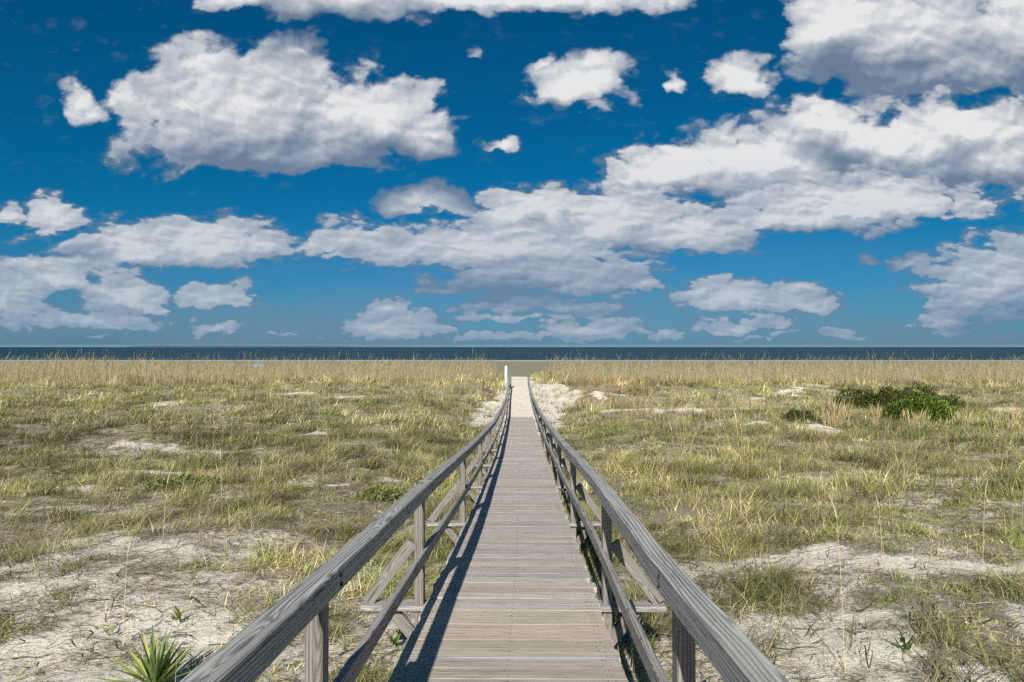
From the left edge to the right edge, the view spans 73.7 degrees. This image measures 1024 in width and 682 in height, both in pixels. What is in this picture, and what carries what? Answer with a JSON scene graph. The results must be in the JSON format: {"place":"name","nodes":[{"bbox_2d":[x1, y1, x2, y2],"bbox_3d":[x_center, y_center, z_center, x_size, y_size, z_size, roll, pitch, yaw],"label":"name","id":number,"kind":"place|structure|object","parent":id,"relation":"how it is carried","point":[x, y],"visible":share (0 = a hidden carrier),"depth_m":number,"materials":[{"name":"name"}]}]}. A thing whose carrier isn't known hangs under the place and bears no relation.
{"place":"outdoors","nodes":[
{"label":"outdoors","id":0,"kind":"place"},
{"bbox_2d":[0,361,1023,681],"bbox_3d":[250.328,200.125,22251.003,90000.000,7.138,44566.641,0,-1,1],"label":"ground","id":1,"kind":"structure","parent":0,"point":[518,405],"depth_m":7.46,"materials":[{"name":"beige sand"}]},
{"bbox_2d":[104,623,114,634],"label":"seedling","id":2,"kind":"object","parent":1,"relation":"on","point":[112,630],"visible":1,"depth_m":5.56,"materials":[{"name":"green plant"}]},
{"bbox_2d":[72,540,151,645],"bbox_3d":[-3.186,1.978,5.443,0.611,0.949,0.147,0,-1,-30],"label":"sea oat stalk","id":3,"kind":"object","parent":1,"relation":"on","point":[124,607],"visible":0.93,"depth_m":5.43,"materials":[{"name":"beige plant"}]},
{"bbox_2d":[95,623,196,681],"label":"yucca","id":4,"kind":"object","parent":1,"relation":"on","point":[152,664],"visible":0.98,"depth_m":4.70,"materials":[{"name":"green plant"}]},
{"bbox_2d":[161,471,170,540],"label":"sea oat stalk","id":5,"kind":"object","parent":1,"relation":"on","point":[164,513],"visible":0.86,"depth_m":8.24,"materials":[{"name":"beige plant"}]},
{"bbox_2d":[164,607,184,625],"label":"seedling","id":6,"kind":"object","parent":1,"relation":"on","point":[178,614],"visible":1,"depth_m":5.74,"materials":[{"name":"green plant"}]},
{"bbox_2d":[145,471,225,489],"bbox_3d":[-5.858,2.518,12.285,1.327,0.358,0.636,0,-1,-27],"label":"leafy plant","id":7,"kind":"object","parent":1,"relation":"on","point":[173,480],"visible":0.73,"depth_m":12.24,"materials":[{"name":"green plant"}]},
{"bbox_2d":[355,484,406,500],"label":"leafy plant","id":8,"kind":"object","parent":1,"relation":"on","point":[386,495],"visible":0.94,"depth_m":11.48,"materials":[{"name":"green plant"}]},
{"bbox_2d":[387,629,400,644],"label":"seedling","id":9,"kind":"object","parent":1,"relation":"on","point":[392,640],"visible":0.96,"depth_m":5.39,"materials":[{"name":"green plant"}]},
{"bbox_2d":[179,377,788,681],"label":"boardwalk","id":10,"kind":"structure","parent":1,"relation":"on","point":[512,598],"depth_m":4.25,"materials":[{"name":"grey wood"}]},
{"bbox_2d":[504,366,507,386],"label":"marker post","id":11,"kind":"object","parent":1,"relation":"on","point":[505,374],"visible":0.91,"depth_m":45.95,"materials":[{"name":"white paint"}]},
{"bbox_2d":[509,372,510,388],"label":"wooden post","id":12,"kind":"object","parent":1,"relation":"on","point":[510,380],"visible":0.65,"depth_m":44.91,"materials":[{"name":"grey wood"}]},
{"bbox_2d":[0,366,1023,681],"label":"dune grass","id":13,"kind":"structure","parent":1,"relation":"on","point":[690,466],"depth_m":14.50,"materials":[{"name":"green plant"}]},
{"bbox_2d":[0,348,1023,479],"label":"sea oats","id":14,"kind":"object","parent":1,"relation":"on","point":[771,370],"visible":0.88,"depth_m":46.19,"materials":[{"name":"beige plant"}]},
{"bbox_2d":[3,371,1023,582],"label":"green ground cover","id":15,"kind":"object","parent":1,"relation":"on","point":[562,431],"visible":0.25,"depth_m":21.43,"materials":[{"name":"green plant"}]},
{"bbox_2d":[585,396,617,409],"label":"straw clump","id":16,"kind":"object","parent":1,"relation":"on","point":[594,404],"visible":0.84,"depth_m":30.34,"materials":[{"name":"beige plant"}]},
{"bbox_2d":[650,634,659,650],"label":"seedling","id":17,"kind":"object","parent":1,"relation":"on","point":[651,642],"visible":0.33,"depth_m":5.26,"materials":[{"name":"green plant"}]},
{"bbox_2d":[669,414,701,450],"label":"tall stalks","id":18,"kind":"object","parent":1,"relation":"on","point":[681,435],"visible":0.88,"depth_m":16.55,"materials":[{"name":"beige plant"}]},
{"bbox_2d":[714,405,757,458],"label":"tall stalks","id":19,"kind":"object","parent":1,"relation":"on","point":[742,424],"visible":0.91,"depth_m":15.54,"materials":[{"name":"beige plant"}]},
{"bbox_2d":[718,397,767,410],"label":"straw clump","id":20,"kind":"object","parent":1,"relation":"on","point":[756,400],"visible":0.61,"depth_m":28.78,"materials":[{"name":"beige plant"}]},
{"bbox_2d":[726,408,765,413],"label":"leafy plant","id":21,"kind":"object","parent":1,"relation":"on","point":[747,410],"visible":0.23,"depth_m":28.30,"materials":[{"name":"green plant"}]},
{"bbox_2d":[779,407,818,421],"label":"shrub","id":22,"kind":"object","parent":1,"relation":"on","point":[790,414],"visible":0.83,"depth_m":24.94,"materials":[{"name":"green plant"}]},
{"bbox_2d":[807,490,847,670],"bbox_3d":[2.342,1.716,5.041,0.356,1.419,0.170,0,-1,1],"label":"sea oat stalk","id":23,"kind":"object","parent":1,"relation":"on","point":[841,593],"visible":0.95,"depth_m":4.97,"materials":[{"name":"beige plant"}]},
{"bbox_2d":[819,397,852,427],"bbox_3d":[11.323,2.454,23.811,1.164,1.106,0.861,0,-1,19],"label":"straw clump","id":24,"kind":"object","parent":1,"relation":"on","point":[841,412],"visible":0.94,"depth_m":23.77,"materials":[{"name":"beige plant"}]},
{"bbox_2d":[869,404,882,425],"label":"straw clump","id":25,"kind":"object","parent":1,"relation":"on","point":[876,414],"visible":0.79,"depth_m":23.43,"materials":[{"name":"beige plant"}]},
{"bbox_2d":[874,490,900,551],"bbox_3d":[4.256,1.999,7.397,0.425,0.688,0.452,0,-1,1],"label":"sea oat stalk","id":26,"kind":"object","parent":1,"relation":"on","point":[880,525],"visible":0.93,"depth_m":7.55,"materials":[{"name":"beige plant"}]},
{"bbox_2d":[832,382,969,411],"bbox_3d":[17.541,2.537,30.904,6.338,1.370,2.849,0,-1,1],"label":"dark bush","id":27,"kind":"object","parent":1,"relation":"on","point":[870,397],"visible":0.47,"depth_m":30.56,"materials":[{"name":"green plant"}]},
{"bbox_2d":[893,629,917,652],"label":"seedling","id":28,"kind":"object","parent":1,"relation":"on","point":[908,643],"visible":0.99,"depth_m":5.13,"materials":[{"name":"green plant"}]},
{"bbox_2d":[880,388,959,423],"bbox_3d":[15.671,2.502,26.211,3.174,1.363,2.158,0,-1,1],"label":"green bush","id":29,"kind":"object","parent":1,"relation":"on","point":[919,402],"visible":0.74,"depth_m":25.82,"materials":[{"name":"green plant"}]},
{"bbox_2d":[900,408,940,427],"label":"straw clump","id":30,"kind":"object","parent":1,"relation":"on","point":[919,417],"visible":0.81,"depth_m":24.15,"materials":[{"name":"beige plant"}]},
{"bbox_2d":[949,409,974,423],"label":"straw clump","id":31,"kind":"object","parent":1,"relation":"on","point":[964,414],"visible":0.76,"depth_m":24.13,"materials":[{"name":"beige plant"}]},
{"bbox_2d":[980,481,1011,564],"bbox_3d":[5.013,1.921,7.176,0.687,0.952,0.137,0,-1,-16],"label":"sea oat stalk","id":32,"kind":"object","parent":1,"relation":"on","point":[983,528],"visible":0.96,"depth_m":7.23,"materials":[{"name":"beige plant"}]},
{"bbox_2d":[987,410,1018,423],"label":"straw clump","id":33,"kind":"object","parent":1,"relation":"on","point":[1003,416],"visible":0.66,"depth_m":24.67,"materials":[{"name":"beige plant"}]},
{"bbox_2d":[1005,404,1023,420],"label":"straw clump","id":34,"kind":"object","parent":1,"relation":"on","point":[1016,410],"visible":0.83,"depth_m":25.42,"materials":[{"name":"beige plant"}]},
{"bbox_2d":[0,347,1023,360],"bbox_3d":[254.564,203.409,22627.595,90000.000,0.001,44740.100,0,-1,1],"label":"sea","id":35,"kind":"structure","parent":0,"point":[519,353],"depth_m":566.98,"materials":[{"name":"liquid"}]},
{"bbox_2d":[130,346,351,346],"bbox_3d":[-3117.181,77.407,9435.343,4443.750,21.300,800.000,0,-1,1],"label":"distant coast","id":36,"kind":"structure","parent":35,"relation":"on","point":[240,346],"depth_m":9083.46,"materials":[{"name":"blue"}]},
{"bbox_2d":[0,0,1023,346],"label":"sky","id":37,"kind":"structure","parent":0,"point":[354,173],"materials":[{"name":"blue"}]}
]}

